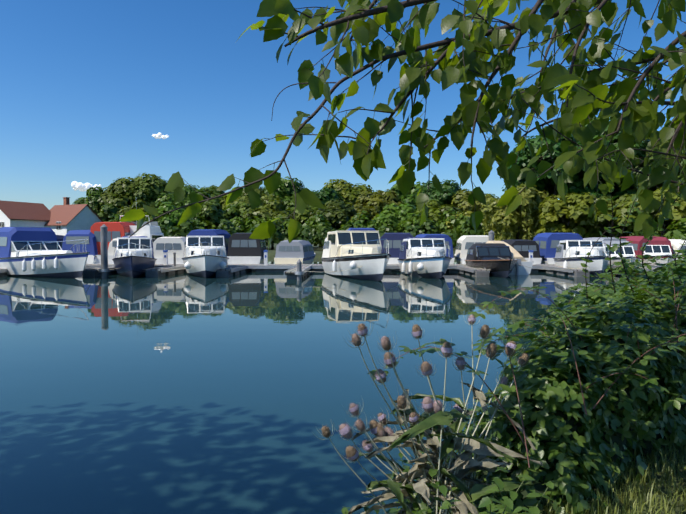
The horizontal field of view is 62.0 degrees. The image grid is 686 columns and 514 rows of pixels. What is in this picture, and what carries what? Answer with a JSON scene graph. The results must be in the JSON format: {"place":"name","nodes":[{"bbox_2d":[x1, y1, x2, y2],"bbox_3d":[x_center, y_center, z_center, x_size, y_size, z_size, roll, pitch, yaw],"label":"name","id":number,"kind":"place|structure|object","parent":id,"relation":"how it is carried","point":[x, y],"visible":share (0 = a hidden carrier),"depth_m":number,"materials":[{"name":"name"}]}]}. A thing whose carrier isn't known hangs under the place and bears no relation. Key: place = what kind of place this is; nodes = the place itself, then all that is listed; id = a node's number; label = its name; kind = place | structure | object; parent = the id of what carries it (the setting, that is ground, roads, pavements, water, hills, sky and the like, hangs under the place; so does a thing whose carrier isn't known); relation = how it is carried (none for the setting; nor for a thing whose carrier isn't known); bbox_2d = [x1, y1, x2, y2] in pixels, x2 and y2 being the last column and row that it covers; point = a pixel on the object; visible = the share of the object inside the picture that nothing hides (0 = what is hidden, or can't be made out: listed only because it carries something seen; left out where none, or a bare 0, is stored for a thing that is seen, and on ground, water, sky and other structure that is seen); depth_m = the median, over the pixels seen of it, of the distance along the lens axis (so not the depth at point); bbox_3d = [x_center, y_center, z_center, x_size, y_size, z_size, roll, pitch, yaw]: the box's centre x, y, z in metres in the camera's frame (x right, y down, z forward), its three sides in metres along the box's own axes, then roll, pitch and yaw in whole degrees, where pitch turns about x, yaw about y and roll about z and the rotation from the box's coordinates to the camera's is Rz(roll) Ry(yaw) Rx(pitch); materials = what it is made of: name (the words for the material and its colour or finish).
{"place":"outdoors","nodes":[
{"label":"outdoors","id":0,"kind":"place"},
{"bbox_2d":[71,181,100,191],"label":"cloud","id":1,"kind":"structure","parent":0,"point":[76,186],"depth_m":2976.16,"materials":[{"name":"white"}]},
{"bbox_2d":[152,133,168,138],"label":"cloud","id":2,"kind":"structure","parent":0,"point":[158,136],"depth_m":2502.42,"materials":[{"name":"white"}]},
{"bbox_2d":[0,258,625,513],"bbox_3d":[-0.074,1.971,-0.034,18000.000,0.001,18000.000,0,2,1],"label":"water","id":3,"kind":"structure","parent":0,"point":[182,393],"depth_m":8.18,"materials":[{"name":"blue liquid"}]},
{"bbox_2d":[0,227,89,277],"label":"boat","id":4,"kind":"object","parent":3,"relation":"on","point":[32,251],"visible":0.98,"depth_m":32.27,"materials":[{"name":"white plastic"}]},
{"bbox_2d":[56,235,63,248],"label":"boat","id":5,"kind":"object","parent":3,"relation":"in","point":[60,237],"depth_m":42.72,"materials":[{"name":"blue"}]},
{"bbox_2d":[62,230,97,263],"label":"boat","id":6,"kind":"object","parent":3,"relation":"in","point":[89,245],"visible":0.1,"depth_m":40.59,"materials":[{"name":"blue fabric"}]},
{"bbox_2d":[88,222,134,263],"bbox_3d":[-16.941,-0.709,44.000,2.972,3.854,8.221,0,2,-2],"label":"boat","id":7,"kind":"object","parent":3,"relation":"on","point":[117,229],"visible":0.17,"depth_m":40.73,"materials":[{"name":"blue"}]},
{"bbox_2d":[112,236,156,277],"bbox_3d":[-12.382,0.123,33.826,2.573,2.723,7.097,0,2,-18],"label":"boat","id":8,"kind":"object","parent":3,"relation":"on","point":[134,256],"visible":0.96,"depth_m":32.95,"materials":[{"name":"blue"}]},
{"bbox_2d":[108,215,163,254],"bbox_3d":[-15.079,-1.696,45.317,3.172,5.758,9.821,0,2,5],"label":"flybridge boat","id":9,"kind":"object","parent":3,"relation":"in","point":[152,230],"visible":0.06,"depth_m":41.94,"materials":[{"name":"white plastic"}]},
{"bbox_2d":[153,237,186,263],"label":"boat","id":10,"kind":"object","parent":3,"relation":"in","point":[172,245],"visible":0.38,"depth_m":40.67,"materials":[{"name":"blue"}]},
{"bbox_2d":[182,236,228,277],"bbox_3d":[-8.198,0.101,34.051,2.873,2.754,7.642,0,2,-13],"label":"boat","id":11,"kind":"object","parent":3,"relation":"on","point":[205,256],"visible":0.94,"depth_m":32.60,"materials":[{"name":"white plastic"},{"name":"glass"},{"name":"black rubber"}]},
{"bbox_2d":[187,229,230,263],"bbox_3d":[-9.772,-0.441,44.168,2.773,3.308,8.764,0,2,4],"label":"boat canopy","id":12,"kind":"object","parent":3,"relation":"in","point":[225,234],"visible":0.04,"depth_m":40.71,"materials":[{"name":"blue fabric"}]},
{"bbox_2d":[227,233,266,269],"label":"boat","id":13,"kind":"object","parent":3,"relation":"in","point":[243,248],"visible":0.75,"depth_m":40.59,"materials":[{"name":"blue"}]},
{"bbox_2d":[273,240,315,263],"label":"boat","id":14,"kind":"object","parent":3,"relation":"in","point":[293,252],"visible":0.77,"depth_m":40.53,"materials":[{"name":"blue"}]},
{"bbox_2d":[0,264,662,278],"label":"pontoon","id":15,"kind":"object","parent":3,"relation":"on","point":[229,270],"visible":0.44,"depth_m":35.00,"materials":[{"name":"grey wood"}]},
{"bbox_2d":[163,250,167,264],"bbox_3d":[-11.864,0.046,38.163,0.260,1.010,0.220,0,2,1],"label":"service pedestal","id":16,"kind":"object","parent":15,"relation":"on","point":[165,256],"visible":1,"depth_m":38.08,"materials":[{"name":"white plastic"}]},
{"bbox_2d":[264,250,267,264],"bbox_3d":[-5.148,0.048,38.061,0.260,1.010,0.220,0,2,1],"label":"service pedestal","id":17,"kind":"object","parent":15,"relation":"on","point":[265,257],"visible":1,"depth_m":37.97,"materials":[{"name":"white plastic"}]},
{"bbox_2d":[84,255,671,271],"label":"mooring lines","id":18,"kind":"object","parent":15,"relation":"on","point":[386,267],"visible":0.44,"depth_m":32.19,"materials":[{"name":"fabric"}]},
{"bbox_2d":[528,250,532,265],"bbox_3d":[12.441,0.055,37.792,0.260,1.010,0.220,0,2,1],"label":"service pedestal","id":19,"kind":"object","parent":15,"relation":"on","point":[530,255],"visible":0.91,"depth_m":37.70,"materials":[{"name":"white plastic"}]},
{"bbox_2d":[321,231,390,280],"bbox_3d":[0.988,0.029,31.727,3.247,3.019,9.386,0,2,-13],"label":"boat","id":20,"kind":"object","parent":3,"relation":"on","point":[347,250],"visible":0.98,"depth_m":30.99,"materials":[{"name":"white plastic"}]},
{"bbox_2d":[347,228,375,230],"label":"blue boat","id":21,"kind":"object","parent":3,"relation":"in","point":[361,229],"depth_m":40.48,"materials":[{"name":"blue fabric"}]},
{"bbox_2d":[380,233,412,269],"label":"navy boat","id":22,"kind":"object","parent":3,"relation":"in","point":[395,240],"visible":0.23,"depth_m":40.47,"materials":[{"name":"blue fabric"}]},
{"bbox_2d":[397,237,451,278],"bbox_3d":[4.873,0.179,32.914,2.912,2.658,7.642,0,2,-3],"label":"boat","id":23,"kind":"object","parent":3,"relation":"in","point":[426,257],"visible":0.98,"depth_m":31.94,"materials":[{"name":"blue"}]},
{"bbox_2d":[415,234,454,263],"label":"blue boat","id":24,"kind":"object","parent":3,"relation":"in","point":[448,240],"visible":0.19,"depth_m":40.44,"materials":[{"name":"blue fabric"}]},
{"bbox_2d":[454,235,488,263],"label":"boat","id":25,"kind":"object","parent":3,"relation":"in","point":[465,243],"visible":0.42,"depth_m":40.43,"materials":[{"name":"white"}]},
{"bbox_2d":[465,243,517,277],"bbox_3d":[9.056,0.335,33.981,2.673,2.290,7.859,0,2,3],"label":"boat","id":26,"kind":"object","parent":3,"relation":"on","point":[483,255],"visible":0.88,"depth_m":34.03,"materials":[{"name":"black"}]},
{"bbox_2d":[486,241,532,274],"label":"boat","id":27,"kind":"object","parent":3,"relation":"in","point":[520,269],"visible":0.12,"depth_m":34.35,"materials":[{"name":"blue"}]},
{"bbox_2d":[501,239,542,263],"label":"grey boat","id":28,"kind":"object","parent":3,"relation":"in","point":[521,247],"visible":0.21,"depth_m":40.28,"materials":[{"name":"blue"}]},
{"bbox_2d":[533,233,582,263],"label":"blue boat","id":29,"kind":"object","parent":3,"relation":"in","point":[548,243],"visible":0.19,"depth_m":40.37,"materials":[{"name":"blue fabric"}]},
{"bbox_2d":[553,240,608,276],"bbox_3d":[14.670,0.215,34.392,2.802,2.508,7.860,0,2,10],"label":"boat","id":30,"kind":"object","parent":3,"relation":"in","point":[570,253],"visible":0.77,"depth_m":33.80,"materials":[{"name":"white plastic"}]},
{"bbox_2d":[583,237,626,240],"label":"white boat","id":31,"kind":"object","parent":3,"relation":"in","point":[605,238],"depth_m":40.40,"materials":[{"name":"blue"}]},
{"bbox_2d":[603,241,639,272],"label":"boat","id":32,"kind":"object","parent":3,"relation":"in","point":[628,252],"visible":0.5,"depth_m":37.56,"materials":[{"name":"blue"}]},
{"bbox_2d":[619,236,656,262],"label":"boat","id":33,"kind":"object","parent":3,"relation":"in","point":[638,242],"visible":0.02,"depth_m":40.37,"materials":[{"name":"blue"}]},
{"bbox_2d":[638,237,674,265],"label":"boat","id":34,"kind":"object","parent":3,"relation":"in","point":[659,246],"visible":0.4,"depth_m":39.58,"materials":[{"name":"white plastic"}]},
{"bbox_2d":[668,239,685,260],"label":"white boat","id":35,"kind":"object","parent":3,"relation":"in","point":[675,245],"visible":0.04,"depth_m":40.19,"materials":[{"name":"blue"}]},
{"bbox_2d":[0,0,685,209],"label":"sky","id":36,"kind":"structure","parent":0,"point":[86,86],"materials":[{"name":"blue"}]},
{"bbox_2d":[266,243,685,513],"bbox_3d":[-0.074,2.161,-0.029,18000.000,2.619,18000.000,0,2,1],"label":"ground","id":37,"kind":"structure","parent":0,"point":[318,251],"depth_m":3.54,"materials":[{"name":"green plant"}]},
{"bbox_2d":[0,200,50,227],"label":"house","id":38,"kind":"structure","parent":37,"relation":"on","point":[18,214],"depth_m":94.62,"materials":[{"name":"red tile"}]},
{"bbox_2d":[44,197,103,235],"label":"house","id":39,"kind":"structure","parent":37,"relation":"on","point":[65,217],"depth_m":98.22,"materials":[{"name":"red tile"}]},
{"bbox_2d":[72,186,105,209],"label":"tree","id":40,"kind":"object","parent":37,"relation":"on","point":[92,195],"visible":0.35,"depth_m":114.82,"materials":[{"name":"green plant"}]},
{"bbox_2d":[99,224,109,277],"bbox_3d":[-13.227,0.406,31.641,0.560,4.470,0.560,0,2,1],"label":"mooring pile","id":41,"kind":"object","parent":37,"relation":"on","point":[104,270],"visible":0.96,"depth_m":31.48,"materials":[{"name":"metal"}]},
{"bbox_2d":[97,204,120,221],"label":"tree","id":42,"kind":"object","parent":37,"relation":"on","point":[107,212],"visible":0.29,"depth_m":106.89,"materials":[{"name":"green plant"}]},
{"bbox_2d":[90,177,140,213],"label":"tree","id":43,"kind":"object","parent":37,"relation":"on","point":[116,192],"visible":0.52,"depth_m":115.29,"materials":[{"name":"green plant"}]},
{"bbox_2d":[117,200,159,221],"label":"tree","id":44,"kind":"object","parent":37,"relation":"on","point":[138,204],"visible":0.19,"depth_m":100.39,"materials":[{"name":"green plant"}]},
{"bbox_2d":[128,172,173,209],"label":"tree","id":45,"kind":"object","parent":37,"relation":"on","point":[149,190],"visible":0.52,"depth_m":117.09,"materials":[{"name":"green plant"}]},
{"bbox_2d":[155,202,184,231],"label":"tree","id":46,"kind":"object","parent":37,"relation":"on","point":[172,219],"visible":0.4,"depth_m":101.66,"materials":[{"name":"green plant"}]},
{"bbox_2d":[155,184,220,228],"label":"tree","id":47,"kind":"object","parent":37,"relation":"on","point":[164,197],"visible":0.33,"depth_m":113.01,"materials":[{"name":"green plant"}]},
{"bbox_2d":[192,199,230,228],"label":"tree","id":48,"kind":"object","parent":37,"relation":"on","point":[212,212],"visible":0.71,"depth_m":97.81,"materials":[{"name":"green plant"}]},
{"bbox_2d":[197,185,238,226],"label":"tree","id":49,"kind":"object","parent":37,"relation":"on","point":[211,191],"visible":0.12,"depth_m":119.53,"materials":[{"name":"green plant"}]},
{"bbox_2d":[218,202,252,231],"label":"tree","id":50,"kind":"object","parent":37,"relation":"on","point":[237,210],"visible":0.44,"depth_m":100.89,"materials":[{"name":"green plant"}]},
{"bbox_2d":[220,186,283,225],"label":"tree","id":51,"kind":"object","parent":37,"relation":"on","point":[243,197],"visible":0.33,"depth_m":114.23,"materials":[{"name":"green plant"}]},
{"bbox_2d":[243,198,292,248],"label":"tree","id":52,"kind":"object","parent":37,"relation":"on","point":[269,210],"visible":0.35,"depth_m":98.40,"materials":[{"name":"green plant"}]},
{"bbox_2d":[262,176,304,211],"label":"tree","id":53,"kind":"object","parent":37,"relation":"on","point":[284,192],"visible":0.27,"depth_m":120.15,"materials":[{"name":"green plant"}]},
{"bbox_2d":[295,259,303,280],"bbox_3d":[-2.221,1.401,28.997,0.440,2.620,0.440,0,2,1],"label":"mooring pile","id":54,"kind":"object","parent":37,"relation":"on","point":[299,272],"visible":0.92,"depth_m":28.88,"materials":[{"name":"metal"}]},
{"bbox_2d":[286,204,316,229],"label":"tree","id":55,"kind":"object","parent":37,"relation":"on","point":[306,215],"visible":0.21,"depth_m":101.00,"materials":[{"name":"green plant"}]},
{"bbox_2d":[293,187,343,247],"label":"tree","id":56,"kind":"object","parent":37,"relation":"on","point":[324,195],"visible":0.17,"depth_m":116.03,"materials":[{"name":"green plant"}]},
{"bbox_2d":[309,199,354,230],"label":"tree","id":57,"kind":"object","parent":37,"relation":"on","point":[335,212],"visible":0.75,"depth_m":97.57,"materials":[{"name":"green plant"}]},
{"bbox_2d":[322,179,373,224],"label":"tree","id":58,"kind":"object","parent":37,"relation":"on","point":[348,191],"visible":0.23,"depth_m":122.56,"materials":[{"name":"green plant"}]},
{"bbox_2d":[345,203,380,225],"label":"tree","id":59,"kind":"object","parent":37,"relation":"on","point":[373,212],"visible":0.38,"depth_m":101.40,"materials":[{"name":"green plant"}]},
{"bbox_2d":[356,189,404,211],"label":"tree","id":60,"kind":"object","parent":37,"relation":"on","point":[380,199],"visible":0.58,"depth_m":113.20,"materials":[{"name":"green plant"}]},
{"bbox_2d":[127,216,643,246],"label":"bank shrubs","id":61,"kind":"object","parent":37,"relation":"on","point":[319,233],"visible":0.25,"depth_m":87.50,"materials":[{"name":"green plant"}]},
{"bbox_2d":[108,208,673,245],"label":"bank shrubs","id":62,"kind":"object","parent":37,"relation":"on","point":[441,225],"visible":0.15,"depth_m":92.25,"materials":[{"name":"green plant"}]},
{"bbox_2d":[373,202,416,232],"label":"tree","id":63,"kind":"object","parent":37,"relation":"on","point":[402,212],"visible":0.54,"depth_m":93.30,"materials":[{"name":"green plant"}]},
{"bbox_2d":[387,181,426,206],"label":"tree","id":64,"kind":"object","parent":37,"relation":"on","point":[408,198],"visible":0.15,"depth_m":119.84,"materials":[{"name":"green plant"}]},
{"bbox_2d":[313,314,542,513],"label":"teasels","id":65,"kind":"object","parent":37,"relation":"on","point":[431,420],"visible":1,"depth_m":3.13,"materials":[{"name":"brown plant"}]},
{"bbox_2d":[413,199,450,228],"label":"tree","id":66,"kind":"object","parent":37,"relation":"on","point":[433,208],"visible":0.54,"depth_m":98.64,"materials":[{"name":"green plant"}]},
{"bbox_2d":[412,179,461,206],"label":"tree","id":67,"kind":"object","parent":37,"relation":"on","point":[445,198],"visible":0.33,"depth_m":115.66,"materials":[{"name":"green plant"}]},
{"bbox_2d":[341,395,553,513],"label":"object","id":68,"kind":"object","parent":37,"relation":"on","point":[506,502],"visible":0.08,"depth_m":2.69,"materials":[{"name":"green plant"}]},
{"bbox_2d":[435,204,462,247],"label":"tree","id":69,"kind":"object","parent":37,"relation":"on","point":[449,207],"visible":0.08,"depth_m":98.12,"materials":[{"name":"green plant"}]},
{"bbox_2d":[446,210,472,235],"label":"tree","id":70,"kind":"object","parent":37,"relation":"on","point":[466,213],"visible":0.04,"depth_m":92.94,"materials":[{"name":"green plant"}]},
{"bbox_2d":[451,189,496,211],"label":"tree","id":71,"kind":"object","parent":37,"relation":"on","point":[461,202],"visible":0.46,"depth_m":110.09,"materials":[{"name":"green plant"}]},
{"bbox_2d":[488,230,494,240],"bbox_3d":[10.409,0.261,40.079,0.600,4.320,0.600,0,2,1],"label":"mooring pile","id":72,"kind":"object","parent":37,"relation":"on","point":[491,235],"visible":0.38,"depth_m":39.87,"materials":[{"name":"metal"}]},
{"bbox_2d":[480,183,549,240],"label":"tree","id":73,"kind":"object","parent":37,"relation":"on","point":[518,219],"visible":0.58,"depth_m":76.47,"materials":[{"name":"green plant"}]},
{"bbox_2d":[368,250,685,513],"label":"bramble bush","id":74,"kind":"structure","parent":37,"relation":"on","point":[599,389],"depth_m":3.70,"materials":[{"name":"green plant"}]},
{"bbox_2d":[500,126,622,202],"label":"tree","id":75,"kind":"object","parent":37,"relation":"on","point":[575,187],"visible":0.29,"depth_m":83.29,"materials":[{"name":"green plant"}]},
{"bbox_2d":[438,424,685,513],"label":"bank top grass","id":76,"kind":"structure","parent":37,"relation":"on","point":[667,471],"depth_m":3.42,"materials":[{"name":"green plant"}]},
{"bbox_2d":[536,192,596,233],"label":"tree","id":77,"kind":"object","parent":37,"relation":"on","point":[560,215],"visible":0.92,"depth_m":70.41,"materials":[{"name":"green plant"}]},
{"bbox_2d":[576,194,639,237],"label":"tree","id":78,"kind":"object","parent":37,"relation":"on","point":[600,221],"visible":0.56,"depth_m":68.38,"materials":[{"name":"green plant"}]},
{"bbox_2d":[581,113,650,200],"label":"tree","id":79,"kind":"object","parent":37,"relation":"on","point":[614,141],"visible":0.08,"depth_m":86.52,"materials":[{"name":"green plant"}]},
{"bbox_2d":[561,147,685,313],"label":"saplings","id":80,"kind":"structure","parent":37,"relation":"on","point":[627,268],"depth_m":5.88,"materials":[{"name":"green plant"}]},
{"bbox_2d":[613,137,662,191],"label":"tree","id":81,"kind":"object","parent":37,"relation":"on","point":[656,187],"visible":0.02,"depth_m":88.05,"materials":[{"name":"green plant"}]},
{"bbox_2d":[620,138,677,236],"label":"tree","id":82,"kind":"object","parent":37,"relation":"on","point":[642,165],"visible":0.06,"depth_m":87.60,"materials":[{"name":"green plant"}]},
{"bbox_2d":[627,187,685,236],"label":"tree","id":83,"kind":"object","parent":37,"relation":"on","point":[678,212],"visible":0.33,"depth_m":63.78,"materials":[{"name":"green plant"}]},
{"bbox_2d":[648,117,685,237],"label":"tree","id":84,"kind":"object","parent":37,"relation":"on","point":[651,161],"depth_m":77.81,"materials":[{"name":"green plant"}]},
{"bbox_2d":[663,218,685,238],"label":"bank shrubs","id":85,"kind":"object","parent":37,"relation":"on","point":[681,224],"visible":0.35,"depth_m":60.49,"materials":[{"name":"green plant"}]},
{"bbox_2d":[667,150,685,192],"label":"tree","id":86,"kind":"object","parent":37,"relation":"on","point":[680,178],"visible":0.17,"depth_m":69.11,"materials":[{"name":"green plant"}]},
{"bbox_2d":[535,185,558,201],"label":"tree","id":87,"kind":"object","parent":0,"point":[551,191],"visible":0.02,"depth_m":91.65,"materials":[{"name":"green plant"}]},
{"bbox_3d":[-0.673,-2.602,-1.637,19.944,8.589,11.877,0,2,1],"label":"tree","id":88,"kind":"object","parent":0,"visible":0},
{"bbox_2d":[119,0,685,249],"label":"overhanging branch leaves","id":89,"kind":"object","parent":88,"relation":"attached to","point":[584,93],"visible":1,"depth_m":3.08,"materials":[{"name":"green plant"}]}
]}

